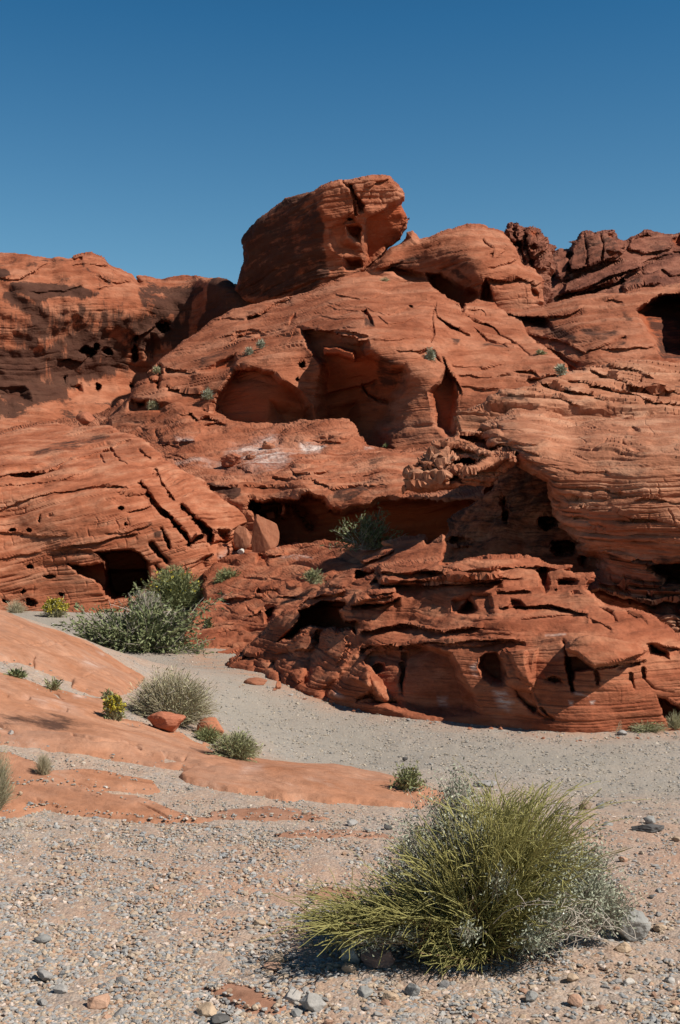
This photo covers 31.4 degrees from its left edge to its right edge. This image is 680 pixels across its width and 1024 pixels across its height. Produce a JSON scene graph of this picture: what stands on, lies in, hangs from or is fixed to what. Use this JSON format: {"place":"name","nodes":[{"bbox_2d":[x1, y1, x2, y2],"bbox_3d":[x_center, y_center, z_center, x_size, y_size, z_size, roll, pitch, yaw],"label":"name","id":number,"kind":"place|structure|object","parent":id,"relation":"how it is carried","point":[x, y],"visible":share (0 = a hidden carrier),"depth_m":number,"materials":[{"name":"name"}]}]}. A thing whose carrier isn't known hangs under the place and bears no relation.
{"place":"outdoors","nodes":[
{"label":"outdoors","id":0,"kind":"place"},
{"bbox_2d":[108,272,568,449],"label":"sandstone hill","id":1,"kind":"structure","parent":0,"point":[352,347],"depth_m":40.55,"materials":[{"name":"stone"}]},
{"bbox_2d":[146,398,160,410],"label":"shrub","id":2,"kind":"object","parent":1,"relation":"on","point":[152,406],"visible":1,"depth_m":40.79,"materials":[{"name":"green plant"}]},
{"bbox_2d":[151,365,160,373],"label":"shrub","id":3,"kind":"object","parent":1,"relation":"on","point":[156,370],"visible":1,"depth_m":43.04,"materials":[{"name":"green plant"}]},
{"bbox_2d":[200,388,214,399],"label":"shrub","id":4,"kind":"object","parent":1,"relation":"on","point":[207,394],"visible":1,"depth_m":40.34,"materials":[{"name":"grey plant"}]},
{"bbox_2d":[242,347,253,354],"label":"shrub","id":5,"kind":"object","parent":1,"relation":"on","point":[249,351],"visible":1,"depth_m":41.43,"materials":[{"name":"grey plant"}]},
{"bbox_2d":[256,339,267,349],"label":"shrub","id":6,"kind":"object","parent":1,"relation":"on","point":[261,343],"visible":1,"depth_m":41.63,"materials":[{"name":"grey plant"}]},
{"bbox_2d":[234,174,409,303],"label":"balanced boulder","id":7,"kind":"object","parent":1,"relation":"on","point":[326,233],"visible":0.94,"depth_m":51.92,"materials":[{"name":"stone"}]},
{"bbox_2d":[424,347,436,361],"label":"shrub","id":8,"kind":"object","parent":1,"relation":"on","point":[430,355],"visible":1,"depth_m":37.83,"materials":[{"name":"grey plant"}]},
{"bbox_2d":[364,223,544,308],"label":"crest outcrop","id":9,"kind":"object","parent":1,"relation":"on","point":[462,265],"visible":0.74,"depth_m":49.83,"materials":[{"name":"stone"}]},
{"bbox_2d":[504,222,556,304],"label":"rock spire","id":10,"kind":"object","parent":9,"relation":"on","point":[536,250],"visible":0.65,"depth_m":52.99,"materials":[{"name":"brown stone"}]},
{"bbox_2d":[535,349,546,354],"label":"shrub","id":11,"kind":"object","parent":1,"relation":"on","point":[540,352],"visible":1,"depth_m":40.18,"materials":[{"name":"green plant"}]},
{"bbox_2d":[0,551,679,1023],"bbox_3d":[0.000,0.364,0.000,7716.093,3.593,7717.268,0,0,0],"label":"ground","id":12,"kind":"structure","parent":0,"point":[260,715],"depth_m":6.22,"materials":[{"name":"gravel"}]},
{"bbox_2d":[4,600,32,612],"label":"dry grass tuft","id":13,"kind":"object","parent":12,"relation":"on","point":[16,608],"visible":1,"depth_m":23.74,"materials":[{"name":"plant"}]},
{"bbox_2d":[34,934,50,943],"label":"stone","id":14,"kind":"object","parent":12,"relation":"on","point":[44,938],"visible":1,"depth_m":4.46,"materials":[{"name":"grey stone"}]},
{"bbox_2d":[38,998,47,1005],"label":"loose stone","id":15,"kind":"object","parent":12,"relation":"on","point":[42,1002],"visible":1,"depth_m":3.92,"materials":[{"name":"grey stone"}]},
{"bbox_2d":[36,969,52,980],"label":"stone","id":16,"kind":"object","parent":12,"relation":"on","point":[44,975],"visible":1,"depth_m":4.11,"materials":[{"name":"grey stone"}]},
{"bbox_2d":[39,596,69,617],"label":"flowering shrub","id":17,"kind":"object","parent":12,"relation":"on","point":[54,608],"visible":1,"depth_m":23.18,"materials":[{"name":"yellow plant"}]},
{"bbox_2d":[53,984,67,993],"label":"round stone","id":18,"kind":"object","parent":12,"relation":"on","point":[60,988],"visible":1,"depth_m":4.01,"materials":[{"name":"grey stone"}]},
{"bbox_2d":[0,609,144,696],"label":"slickrock slab","id":19,"kind":"structure","parent":12,"relation":"on","point":[81,665],"depth_m":10.76,"materials":[{"name":"stone"}]},
{"bbox_2d":[0,752,159,794],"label":"slickrock slab","id":20,"kind":"structure","parent":12,"relation":"on","point":[26,772],"depth_m":6.85,"materials":[{"name":"stone"}]},
{"bbox_2d":[29,750,58,774],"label":"dry grass tuft","id":21,"kind":"object","parent":20,"relation":"on","point":[44,767],"visible":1,"depth_m":6.86,"materials":[{"name":"plant"}]},
{"bbox_2d":[87,993,109,1008],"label":"stone","id":22,"kind":"object","parent":12,"relation":"on","point":[101,1001],"visible":1,"depth_m":3.89,"materials":[{"name":"stone"}]},
{"bbox_2d":[0,781,212,824],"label":"slickrock slab","id":23,"kind":"structure","parent":12,"relation":"on","point":[76,799],"depth_m":6.42,"materials":[{"name":"stone"}]},
{"bbox_2d":[0,735,18,810],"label":"dry grass tuft","id":24,"kind":"object","parent":23,"relation":"on","point":[5,794],"visible":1,"depth_m":6.22,"materials":[{"name":"plant"}]},
{"bbox_2d":[113,1007,125,1016],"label":"loose stone","id":25,"kind":"object","parent":12,"relation":"on","point":[120,1011],"visible":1,"depth_m":3.83,"materials":[{"name":"grey stone"}]},
{"bbox_2d":[115,976,129,983],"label":"loose stone","id":26,"kind":"object","parent":12,"relation":"on","point":[122,979],"visible":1,"depth_m":4.09,"materials":[{"name":"grey stone"}]},
{"bbox_2d":[0,422,246,612],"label":"cave mound","id":27,"kind":"object","parent":12,"relation":"on","point":[100,516],"visible":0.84,"depth_m":25.38,"materials":[{"name":"red stone"}]},
{"bbox_2d":[0,252,252,430],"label":"sandstone cliff","id":28,"kind":"structure","parent":12,"relation":"on","point":[92,333],"depth_m":57.15,"materials":[{"name":"stone"}]},
{"bbox_2d":[0,672,267,770],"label":"slickrock slab","id":29,"kind":"structure","parent":12,"relation":"on","point":[42,719],"depth_m":7.90,"materials":[{"name":"stone"}]},
{"bbox_2d":[4,667,28,678],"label":"plant","id":30,"kind":"object","parent":29,"relation":"on","point":[17,673],"visible":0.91,"depth_m":9.08,"materials":[{"name":"green plant"}]},
{"bbox_2d":[44,675,62,690],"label":"plant","id":31,"kind":"object","parent":29,"relation":"on","point":[54,685],"visible":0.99,"depth_m":9.01,"materials":[{"name":"green plant"}]},
{"bbox_2d":[99,688,113,700],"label":"shrub","id":32,"kind":"object","parent":29,"relation":"on","point":[106,693],"visible":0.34,"depth_m":9.26,"materials":[{"name":"green plant"}]},
{"bbox_2d":[100,691,127,720],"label":"flowering shrub","id":33,"kind":"object","parent":29,"relation":"on","point":[114,708],"visible":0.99,"depth_m":8.52,"materials":[{"name":"yellow plant"}]},
{"bbox_2d":[147,711,185,731],"bbox_3d":[-1.249,1.502,8.678,0.261,0.148,0.184,0,0,21],"label":"red boulder","id":34,"kind":"object","parent":29,"relation":"on","point":[168,721],"visible":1,"depth_m":8.61,"materials":[{"name":"stone"}]},
{"bbox_2d":[51,582,232,655],"bbox_3d":[-3.079,1.655,18.279,2.806,1.248,1.557,0,0,-11],"label":"creosote bush","id":35,"kind":"object","parent":12,"relation":"on","point":[139,629],"visible":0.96,"depth_m":18.14,"materials":[{"name":"green plant"}]},
{"bbox_2d":[126,588,168,616],"bbox_3d":[-3.599,1.690,22.626,0.858,0.593,0.665,0,0,0],"label":"grey shrub","id":36,"kind":"object","parent":12,"relation":"on","point":[151,597],"visible":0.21,"depth_m":22.53,"materials":[{"name":"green plant"}]},
{"bbox_2d":[136,564,205,610],"bbox_3d":[-3.258,1.486,23.592,1.522,0.983,1.260,0,0,0],"label":"round shrub","id":37,"kind":"object","parent":12,"relation":"on","point":[174,585],"visible":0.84,"depth_m":23.43,"materials":[{"name":"plant"}]},
{"bbox_2d":[122,663,226,731],"bbox_3d":[-1.274,1.397,9.240,0.825,0.534,0.619,0,0,0],"label":"rabbitbrush","id":38,"kind":"object","parent":12,"relation":"on","point":[181,697],"visible":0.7,"depth_m":9.15,"materials":[{"name":"plant"}]},
{"bbox_2d":[196,1002,216,1016],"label":"stone","id":39,"kind":"object","parent":12,"relation":"on","point":[206,1009],"visible":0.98,"depth_m":3.83,"materials":[{"name":"stone"}]},
{"bbox_2d":[191,725,222,743],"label":"grass tuft","id":40,"kind":"object","parent":12,"relation":"on","point":[204,734],"visible":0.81,"depth_m":8.82,"materials":[{"name":"plant"}]},
{"bbox_2d":[196,717,223,735],"bbox_3d":[-0.984,1.638,9.162,0.209,0.170,0.166,0,0,0],"label":"orange boulder","id":41,"kind":"object","parent":12,"relation":"on","point":[208,721],"visible":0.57,"depth_m":9.11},
{"bbox_2d":[210,1014,229,1023],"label":"round stone","id":42,"kind":"object","parent":12,"relation":"on","point":[219,1018],"visible":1,"depth_m":3.76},
{"bbox_2d":[0,398,484,502],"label":"sandstone saddle","id":43,"kind":"object","parent":12,"relation":"on","point":[196,441],"visible":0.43,"depth_m":34.28,"materials":[{"name":"stone"}]},
{"bbox_2d":[76,412,94,424],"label":"block rock","id":44,"kind":"object","parent":43,"relation":"on","point":[84,418],"visible":0.94,"depth_m":43.44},
{"bbox_2d":[220,453,240,466],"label":"knobbly rock","id":45,"kind":"object","parent":43,"relation":"on","point":[231,460],"visible":0.94,"depth_m":31.08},
{"bbox_2d":[244,454,255,459],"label":"rock","id":46,"kind":"object","parent":43,"relation":"on","point":[249,457],"visible":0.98,"depth_m":31.66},
{"bbox_2d":[262,441,275,449],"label":"knobbly rock","id":47,"kind":"object","parent":43,"relation":"on","point":[266,445],"visible":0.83,"depth_m":33.14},
{"bbox_2d":[201,982,286,1014],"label":"slickrock slab","id":48,"kind":"structure","parent":12,"relation":"on","point":[250,996],"depth_m":3.94,"materials":[{"name":"stone"}]},
{"bbox_2d":[244,677,267,684],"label":"flat rock","id":49,"kind":"object","parent":12,"relation":"on","point":[256,681],"visible":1,"depth_m":14.18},
{"bbox_2d":[253,919,265,925],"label":"stone","id":50,"kind":"object","parent":12,"relation":"on","point":[259,922],"visible":1,"depth_m":4.66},
{"bbox_2d":[210,806,328,821],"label":"slickrock slab","id":51,"kind":"structure","parent":12,"relation":"on","point":[241,814],"depth_m":6.37,"materials":[{"name":"stone"}]},
{"bbox_2d":[264,962,280,970],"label":"stone","id":52,"kind":"object","parent":12,"relation":"on","point":[274,966],"visible":1,"depth_m":4.22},
{"bbox_2d":[267,951,284,962],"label":"stone","id":53,"kind":"object","parent":12,"relation":"on","point":[277,957],"visible":0.8,"depth_m":4.28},
{"bbox_2d":[283,989,301,1002],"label":"stone","id":54,"kind":"object","parent":12,"relation":"on","point":[292,995],"visible":0.95,"depth_m":3.93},
{"bbox_2d":[291,1008,301,1016],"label":"stone","id":55,"kind":"object","parent":12,"relation":"on","point":[296,1012],"visible":1,"depth_m":3.82,"materials":[{"name":"grey stone"}]},
{"bbox_2d":[182,537,427,653],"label":"stepped ledges","id":56,"kind":"object","parent":12,"relation":"on","point":[275,585],"visible":0.41,"depth_m":21.72,"materials":[{"name":"red stone"}]},
{"bbox_2d":[200,616,213,628],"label":"plant","id":57,"kind":"object","parent":56,"relation":"on","point":[207,623],"visible":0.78,"depth_m":19.90,"materials":[{"name":"green plant"}]},
{"bbox_2d":[209,565,241,584],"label":"shrub","id":58,"kind":"object","parent":56,"relation":"on","point":[224,575],"visible":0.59,"depth_m":23.32,"materials":[{"name":"plant"}]},
{"bbox_2d":[233,525,251,549],"bbox_3d":[-2.077,0.549,25.863,0.400,0.539,0.240,0,0,0],"label":"leaning boulder","id":59,"kind":"object","parent":56,"relation":"on","point":[242,538],"visible":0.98,"depth_m":25.80,"materials":[{"name":"stone"}]},
{"bbox_2d":[251,514,278,552],"bbox_3d":[-1.567,0.457,25.405,0.589,0.816,0.291,0,0,0],"label":"leaning boulder","id":60,"kind":"object","parent":56,"relation":"on","point":[265,534],"visible":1,"depth_m":25.31,"materials":[{"name":"stone"}]},
{"bbox_2d":[301,567,324,583],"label":"shrub","id":61,"kind":"object","parent":56,"relation":"on","point":[312,577],"visible":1,"depth_m":19.96,"materials":[{"name":"green plant"}]},
{"bbox_2d":[320,501,408,551],"bbox_3d":[0.472,0.285,21.529,1.705,0.946,0.893,0,0,0],"label":"desert willow","id":62,"kind":"object","parent":56,"relation":"on","point":[367,530],"visible":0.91,"depth_m":21.54,"materials":[{"name":"green plant"}]},
{"bbox_2d":[303,938,313,946],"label":"stone","id":63,"kind":"object","parent":12,"relation":"on","point":[309,943],"visible":0.92,"depth_m":4.44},
{"bbox_2d":[179,755,443,808],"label":"slickrock slab","id":64,"kind":"structure","parent":12,"relation":"on","point":[332,783],"depth_m":7.11,"materials":[{"name":"stone"}]},
{"bbox_2d":[204,726,265,762],"bbox_3d":[-0.693,1.534,7.962,0.407,0.240,0.318,0,0,0],"label":"shrub","id":65,"kind":"object","parent":64,"relation":"on","point":[235,745],"visible":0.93,"depth_m":7.92,"materials":[{"name":"green plant"}]},
{"bbox_2d":[388,759,430,793],"bbox_3d":[0.395,1.567,7.179,0.246,0.212,0.195,0,0,23],"label":"scraggly shrub","id":66,"kind":"object","parent":64,"relation":"on","point":[408,779],"visible":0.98,"depth_m":7.16,"materials":[{"name":"plant"}]},
{"bbox_2d":[299,992,325,1012],"bbox_3d":[-0.088,1.573,3.876,0.077,0.056,0.066,0,0,-19],"label":"round stone","id":67,"kind":"object","parent":12,"relation":"on","point":[313,1002],"visible":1,"depth_m":3.86,"materials":[{"name":"grey stone"}]},
{"bbox_2d":[324,1019,333,1023],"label":"loose stone","id":68,"kind":"object","parent":12,"relation":"on","point":[328,1021],"visible":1,"depth_m":3.76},
{"bbox_2d":[305,886,358,901],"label":"slickrock slab","id":69,"kind":"structure","parent":12,"relation":"on","point":[324,893],"depth_m":5.05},
{"bbox_2d":[274,829,393,838],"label":"slickrock slab","id":70,"kind":"structure","parent":12,"relation":"on","point":[324,834],"depth_m":6.02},
{"bbox_2d":[341,963,355,972],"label":"round stone","id":71,"kind":"object","parent":12,"relation":"on","point":[348,968],"visible":1,"depth_m":4.17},
{"bbox_2d":[205,449,493,553],"bbox_3d":[0.427,-0.308,28.514,8.765,2.818,6.551,0,0,23],"label":"rock ledge","id":72,"kind":"object","parent":12,"relation":"on","point":[310,499],"visible":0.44,"depth_m":27.06,"materials":[{"name":"red stone"}]},
{"bbox_2d":[341,945,360,963],"bbox_3d":[0.039,1.573,4.286,0.068,0.075,0.059,0,0,39],"label":"pale rock","id":73,"kind":"object","parent":12,"relation":"on","point":[355,957],"visible":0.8,"depth_m":4.27,"materials":[{"name":"stone"}]},
{"bbox_2d":[347,819,357,826],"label":"stone","id":74,"kind":"object","parent":12,"relation":"on","point":[352,822],"visible":1,"depth_m":6.22,"materials":[{"name":"grey stone"}]},
{"bbox_2d":[357,986,373,997],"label":"stone","id":75,"kind":"object","parent":12,"relation":"on","point":[364,991],"visible":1,"depth_m":3.97,"materials":[{"name":"grey stone"}]},
{"bbox_2d":[361,943,394,968],"bbox_3d":[0.133,1.559,4.248,0.117,0.086,0.097,0,0,-14],"label":"striped rock","id":76,"kind":"object","parent":12,"relation":"on","point":[387,960],"visible":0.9,"depth_m":4.21,"materials":[{"name":"brown stone"}]},
{"bbox_2d":[373,1011,382,1016],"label":"loose stone","id":77,"kind":"object","parent":12,"relation":"on","point":[377,1014],"visible":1,"depth_m":3.82,"materials":[{"name":"grey stone"}]},
{"bbox_2d":[381,991,398,1000],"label":"stone","id":78,"kind":"object","parent":12,"relation":"on","point":[389,995],"visible":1,"depth_m":3.94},
{"bbox_2d":[404,983,420,995],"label":"stone","id":79,"kind":"object","parent":12,"relation":"on","point":[411,989],"visible":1,"depth_m":3.98,"materials":[{"name":"grey stone"}]},
{"bbox_2d":[438,980,449,987],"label":"loose stone","id":80,"kind":"object","parent":12,"relation":"on","point":[444,983],"visible":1,"depth_m":4.06,"materials":[{"name":"grey stone"}]},
{"bbox_2d":[250,757,645,979],"bbox_3d":[0.440,1.286,4.378,1.466,0.686,1.040,0,0,0],"label":"joint fir bush","id":81,"kind":"object","parent":12,"relation":"on","point":[511,847],"visible":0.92,"depth_m":4.22,"materials":[{"name":"plant"}]},
{"bbox_2d":[226,533,679,732],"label":"rock wall","id":82,"kind":"structure","parent":12,"relation":"on","point":[412,627],"depth_m":12.91,"materials":[{"name":"red stone"}]},
{"bbox_2d":[473,780,496,786],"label":"flat rock","id":83,"kind":"object","parent":12,"relation":"on","point":[484,782],"visible":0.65,"depth_m":8.15,"materials":[{"name":"grey stone"}]},
{"bbox_2d":[330,757,657,965],"bbox_3d":[0.551,1.263,4.330,1.158,0.683,0.786,0,0,21],"label":"saltbush","id":84,"kind":"object","parent":12,"relation":"on","point":[599,908],"visible":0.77,"depth_m":4.33,"materials":[{"name":"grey plant"}]},
{"bbox_2d":[442,465,596,572],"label":"rock wall","id":85,"kind":"structure","parent":12,"relation":"on","point":[510,513],"depth_m":18.48,"materials":[{"name":"red stone"}]},
{"bbox_2d":[526,990,537,1001],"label":"stone","id":86,"kind":"object","parent":12,"relation":"on","point":[531,996],"visible":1,"depth_m":3.93,"materials":[{"name":"grey stone"}]},
{"bbox_2d":[548,939,561,950],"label":"stone","id":87,"kind":"object","parent":12,"relation":"on","point":[559,944],"visible":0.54,"depth_m":4.41,"materials":[{"name":"grey stone"}]},
{"bbox_2d":[567,973,578,981],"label":"stone","id":88,"kind":"object","parent":12,"relation":"on","point":[571,977],"visible":1,"depth_m":4.09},
{"bbox_2d":[567,994,582,1007],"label":"stone","id":89,"kind":"object","parent":12,"relation":"on","point":[576,1000],"visible":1,"depth_m":3.89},
{"bbox_2d":[477,408,679,632],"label":"beehive rock","id":90,"kind":"object","parent":12,"relation":"on","point":[613,488],"visible":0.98,"depth_m":15.40,"materials":[{"name":"red stone"}]},
{"bbox_2d":[401,431,517,493],"bbox_3d":[1.675,-0.740,17.619,1.637,0.989,3.815,0,0,0],"label":"rock ledge","id":91,"kind":"object","parent":90,"relation":"attached to","point":[461,458],"visible":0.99,"depth_m":16.58,"materials":[{"name":"red stone"}]},
{"bbox_2d":[453,359,679,431],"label":"striped outcrop","id":92,"kind":"object","parent":90,"relation":"on","point":[639,388],"visible":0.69,"depth_m":20.65,"materials":[{"name":"red stone"}]},
{"bbox_2d":[553,363,567,376],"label":"shrub","id":93,"kind":"object","parent":92,"relation":"on","point":[560,369],"visible":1,"depth_m":21.54,"materials":[{"name":"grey plant"}]},
{"bbox_2d":[579,800,592,809],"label":"rock","id":94,"kind":"object","parent":12,"relation":"on","point":[588,805],"visible":0.75,"depth_m":7.14,"materials":[{"name":"beige stone"}]},
{"bbox_2d":[617,730,626,734],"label":"stone","id":95,"kind":"object","parent":12,"relation":"on","point":[621,732],"visible":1,"depth_m":11.35,"materials":[{"name":"grey stone"}]},
{"bbox_2d":[614,942,631,952],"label":"stone","id":96,"kind":"object","parent":12,"relation":"on","point":[623,947],"visible":1,"depth_m":4.39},
{"bbox_2d":[618,856,627,861],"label":"stone","id":97,"kind":"object","parent":12,"relation":"on","point":[623,859],"visible":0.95,"depth_m":5.60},
{"bbox_2d":[623,977,634,985],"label":"stone","id":98,"kind":"object","parent":12,"relation":"on","point":[629,981],"visible":1,"depth_m":4.08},
{"bbox_2d":[616,906,650,941],"bbox_3d":[1.102,1.550,4.546,0.127,0.133,0.106,0,0,0],"label":"pointed rock","id":99,"kind":"object","parent":12,"relation":"on","point":[641,931],"visible":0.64,"depth_m":4.51,"materials":[{"name":"grey stone"}]},
{"bbox_2d":[631,824,663,831],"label":"flat rock","id":100,"kind":"object","parent":12,"relation":"on","point":[650,827],"visible":1,"depth_m":6.32,"materials":[{"name":"grey stone"}]},
{"bbox_2d":[643,816,655,823],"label":"rock","id":101,"kind":"object","parent":100,"relation":"on","point":[649,819],"visible":0.98,"depth_m":6.55,"materials":[{"name":"grey stone"}]},
{"bbox_2d":[627,720,668,733],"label":"grass tuft","id":102,"kind":"object","parent":12,"relation":"on","point":[650,727],"visible":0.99,"depth_m":11.53,"materials":[{"name":"green plant"}]},
{"bbox_2d":[653,924,666,931],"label":"stone","id":103,"kind":"object","parent":12,"relation":"on","point":[658,927],"visible":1,"depth_m":4.62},
{"bbox_2d":[663,977,674,983],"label":"stone","id":104,"kind":"object","parent":12,"relation":"on","point":[670,980],"visible":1,"depth_m":4.09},
{"bbox_2d":[665,710,679,729],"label":"grass tuft","id":105,"kind":"object","parent":12,"relation":"on","point":[674,723],"visible":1,"depth_m":11.65,"materials":[{"name":"green plant"}]},
{"bbox_2d":[0,810,679,1023],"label":"foreground gravel","id":106,"kind":"structure","parent":0,"point":[136,1010],"depth_m":4.35,"materials":[{"name":"gravel"}]},
{"bbox_2d":[381,999,390,1005],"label":"loose stone","id":107,"kind":"object","parent":106,"relation":"on","point":[386,1002],"visible":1,"depth_m":3.91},
{"bbox_2d":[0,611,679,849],"bbox_3d":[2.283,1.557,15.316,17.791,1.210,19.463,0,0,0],"label":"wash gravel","id":108,"kind":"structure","parent":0,"point":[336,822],"depth_m":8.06,"materials":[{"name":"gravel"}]},
{"bbox_2d":[0,0,679,283],"label":"sky","id":109,"kind":"structure","parent":0,"point":[148,137],"materials":[{"name":"blue"}]},
{"bbox_2d":[500,283,679,370],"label":"sandstone slope","id":110,"kind":"structure","parent":0,"point":[589,330],"depth_m":43.03,"materials":[{"name":"stone"}]},
{"bbox_2d":[550,229,679,302],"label":"jagged ridge","id":111,"kind":"structure","parent":0,"point":[601,261],"depth_m":60.21,"materials":[{"name":"brown stone"}]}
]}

